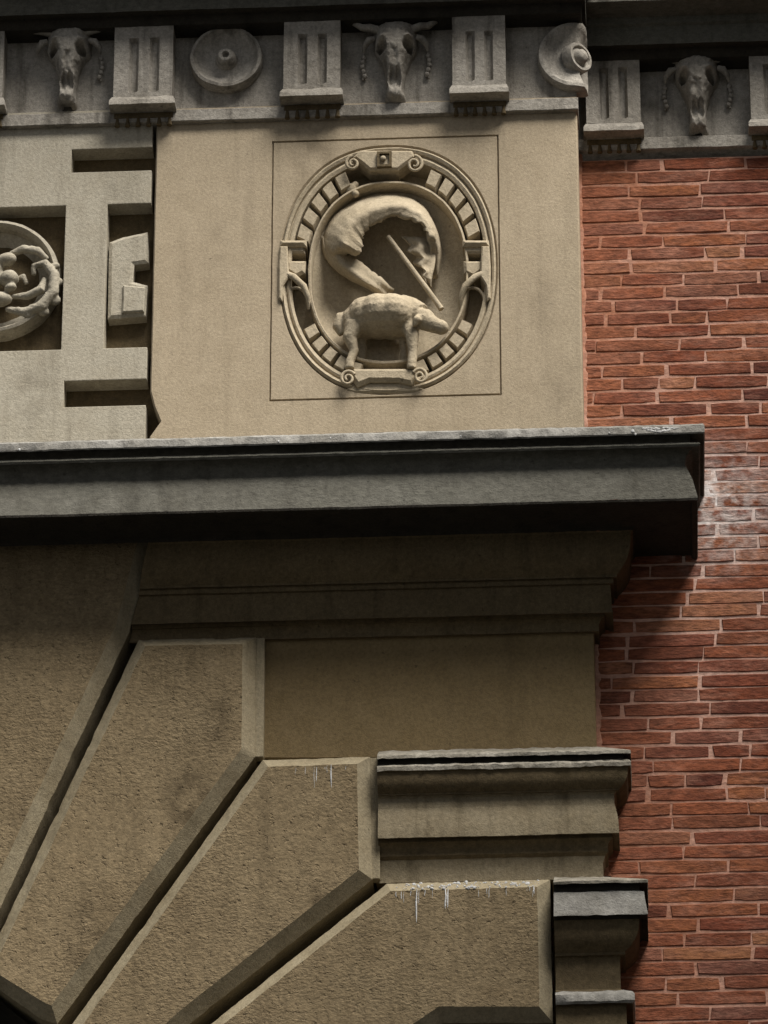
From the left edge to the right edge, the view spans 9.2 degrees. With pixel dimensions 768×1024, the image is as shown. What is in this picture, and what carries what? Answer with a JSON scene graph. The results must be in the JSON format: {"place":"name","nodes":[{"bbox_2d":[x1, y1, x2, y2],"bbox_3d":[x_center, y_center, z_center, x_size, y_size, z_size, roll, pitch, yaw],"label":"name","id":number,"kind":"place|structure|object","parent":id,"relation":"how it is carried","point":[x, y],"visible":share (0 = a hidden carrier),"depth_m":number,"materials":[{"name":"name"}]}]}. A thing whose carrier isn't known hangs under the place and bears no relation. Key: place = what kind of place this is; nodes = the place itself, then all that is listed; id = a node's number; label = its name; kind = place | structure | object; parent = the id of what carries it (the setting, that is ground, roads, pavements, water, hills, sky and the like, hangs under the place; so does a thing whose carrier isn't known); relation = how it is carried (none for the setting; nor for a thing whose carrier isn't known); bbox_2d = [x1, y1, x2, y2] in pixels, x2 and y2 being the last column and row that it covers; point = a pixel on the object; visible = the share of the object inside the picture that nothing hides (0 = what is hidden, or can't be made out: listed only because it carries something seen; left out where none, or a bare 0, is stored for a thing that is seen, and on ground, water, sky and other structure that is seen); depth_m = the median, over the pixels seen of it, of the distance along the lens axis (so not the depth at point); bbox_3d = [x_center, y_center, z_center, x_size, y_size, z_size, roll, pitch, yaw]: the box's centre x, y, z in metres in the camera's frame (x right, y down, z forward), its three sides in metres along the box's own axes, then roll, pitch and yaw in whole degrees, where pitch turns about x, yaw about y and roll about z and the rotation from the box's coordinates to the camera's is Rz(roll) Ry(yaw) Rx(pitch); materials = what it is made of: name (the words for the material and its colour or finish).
{"place":"outdoors","nodes":[
{"label":"outdoors","id":0,"kind":"place"},
{"bbox_2d":[3,514,553,980],"bbox_3d":[-0.905,1.389,22.043,3.762,3.270,0.024,-1,-26,3],"label":"joint backing","id":1,"kind":"object","parent":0,"point":[551,896],"depth_m":21.71,"materials":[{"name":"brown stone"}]},
{"bbox_2d":[0,543,147,931],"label":"arch stone","id":2,"kind":"object","parent":1,"relation":"attached to","point":[67,648],"visible":0.74,"depth_m":22.05,"materials":[{"name":"stone"}]},
{"bbox_2d":[0,638,265,1023],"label":"arch stone","id":3,"kind":"object","parent":1,"relation":"attached to","point":[173,757],"visible":0.93,"depth_m":21.70,"materials":[{"name":"stone"}]},
{"bbox_2d":[73,757,379,1023],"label":"arch stone","id":4,"kind":"object","parent":1,"relation":"attached to","point":[281,869],"visible":0.97,"depth_m":21.49,"materials":[{"name":"stone"}]},
{"bbox_2d":[212,880,553,1023],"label":"arch stone","id":5,"kind":"object","parent":1,"relation":"attached to","point":[474,952],"visible":1,"depth_m":21.28,"materials":[{"name":"stone"}]},
{"bbox_2d":[377,747,631,882],"bbox_3d":[0.554,1.373,21.691,1.157,0.665,0.303,-1,-26,3],"label":"impost","id":6,"kind":"object","parent":5,"relation":"on","point":[491,815],"visible":1,"depth_m":21.61,"materials":[{"name":"stone"}]},
{"bbox_2d":[551,154,767,1023],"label":"brick wall","id":7,"kind":"structure","parent":0,"point":[674,269],"depth_m":22.27,"materials":[{"name":"red brick"}]},
{"bbox_2d":[0,423,704,644],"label":"ledge cornice","id":8,"kind":"structure","parent":7,"relation":"attached to","point":[466,551],"depth_m":22.07,"materials":[{"name":"grey stone"}]},
{"bbox_2d":[0,110,158,442],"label":"strapwork panel","id":9,"kind":"object","parent":8,"relation":"on","point":[75,365],"visible":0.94,"depth_m":22.81,"materials":[{"name":"grey stone"}]},
{"bbox_2d":[0,221,62,341],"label":"round relief","id":10,"kind":"object","parent":9,"relation":"attached to","point":[34,247],"visible":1,"depth_m":22.80,"materials":[{"name":"grey stone"}]},
{"bbox_2d":[149,97,583,438],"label":"stone pier","id":11,"kind":"structure","parent":8,"relation":"on","point":[228,359],"depth_m":22.69,"materials":[{"name":"beige stone"}]},
{"bbox_2d":[0,2,578,136],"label":"frieze","id":12,"kind":"object","parent":11,"relation":"on","point":[32,83],"visible":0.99,"depth_m":23.20,"materials":[{"name":"stone"}]},
{"bbox_2d":[0,31,7,128],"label":"triglyph","id":13,"kind":"object","parent":12,"relation":"on","point":[3,60],"visible":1,"depth_m":23.23,"materials":[{"name":"stone"}]},
{"bbox_2d":[35,28,104,110],"bbox_3d":[-1.545,-2.193,23.259,0.444,0.472,0.147,-1,-26,3],"label":"ox skull","id":14,"kind":"object","parent":12,"relation":"attached to","point":[69,52],"visible":1,"depth_m":23.25,"materials":[{"name":"stone"}]},
{"bbox_2d":[109,10,176,127],"bbox_3d":[-1.168,-2.174,23.223,0.322,0.652,0.148,-1,-26,3],"label":"triglyph","id":15,"kind":"object","parent":12,"relation":"on","point":[144,62],"visible":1,"depth_m":23.16,"materials":[{"name":"stone"}]},
{"bbox_2d":[190,29,263,93],"bbox_3d":[-0.770,-2.211,23.247,0.359,0.347,0.094,-1,-26,3],"label":"frieze disc","id":16,"kind":"object","parent":12,"relation":"attached to","point":[225,61],"visible":1,"depth_m":23.24,"materials":[{"name":"stone"}]},
{"bbox_2d":[0,0,586,43],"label":"eaves cornice","id":17,"kind":"structure","parent":12,"relation":"attached to","point":[25,21],"depth_m":23.23,"materials":[{"name":"black stone"}]},
{"bbox_2d":[279,5,343,119],"bbox_3d":[-0.348,-2.200,23.182,0.307,0.628,0.147,-1,-26,3],"label":"triglyph","id":18,"kind":"object","parent":12,"relation":"on","point":[312,67],"visible":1,"depth_m":23.12,"materials":[{"name":"stone"}]},
{"bbox_2d":[352,21,437,103],"bbox_3d":[0.055,-2.194,23.155,0.444,0.464,0.147,-1,-26,3],"label":"ox skull","id":19,"kind":"object","parent":12,"relation":"attached to","point":[395,44],"visible":1,"depth_m":23.16,"materials":[{"name":"stone"}]},
{"bbox_2d":[449,0,508,116],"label":"triglyph","id":20,"kind":"object","parent":12,"relation":"on","point":[479,53],"visible":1,"depth_m":23.07,"materials":[{"name":"stone"}]},
{"bbox_2d":[537,23,591,97],"bbox_3d":[0.910,-2.191,23.201,0.330,0.372,0.197,21,-33,-36],"label":"frieze disc","id":21,"kind":"object","parent":12,"relation":"attached to","point":[564,59],"visible":1,"depth_m":23.14,"materials":[{"name":"stone"}]},
{"bbox_2d":[278,147,495,394],"bbox_3d":[0.017,-1.149,22.730,1.041,1.345,0.323,-1,-26,3],"label":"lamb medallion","id":22,"kind":"object","parent":11,"relation":"attached to","point":[387,273],"visible":1,"depth_m":22.76,"materials":[{"name":"stone"}]},
{"bbox_2d":[260,502,599,1023],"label":"pilaster shaft","id":23,"kind":"object","parent":7,"relation":"attached to","point":[356,697],"visible":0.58,"depth_m":21.98,"materials":[{"name":"brown stone"}]},
{"bbox_2d":[553,877,648,1023],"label":"impost","id":24,"kind":"object","parent":7,"relation":"attached to","point":[600,928],"visible":1,"depth_m":21.25,"materials":[{"name":"stone"}]},
{"bbox_2d":[578,13,767,160],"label":"frieze","id":25,"kind":"object","parent":7,"relation":"on","point":[666,135],"visible":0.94,"depth_m":23.40,"materials":[{"name":"stone"}]},
{"bbox_2d":[583,60,643,153],"bbox_3d":[1.127,-2.054,23.425,0.297,0.636,0.148,-1,-26,3],"label":"triglyph","id":26,"kind":"object","parent":25,"relation":"attached to","point":[612,101],"visible":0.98,"depth_m":23.35,"materials":[{"name":"stone"}]},
{"bbox_2d":[586,0,767,71],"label":"eaves cornice","id":27,"kind":"structure","parent":25,"relation":"attached to","point":[665,34],"depth_m":23.41,"materials":[{"name":"black stone"}]},
{"bbox_2d":[661,55,732,135],"bbox_3d":[1.540,-2.068,23.406,0.444,0.465,0.145,-1,-26,3],"label":"ox skull","id":28,"kind":"object","parent":25,"relation":"on","point":[696,79],"visible":1,"depth_m":23.40,"materials":[{"name":"stone"}]},
{"bbox_2d":[748,56,767,149],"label":"triglyph","id":29,"kind":"object","parent":25,"relation":"on","point":[758,93],"visible":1,"depth_m":23.32,"materials":[{"name":"stone"}]}
]}

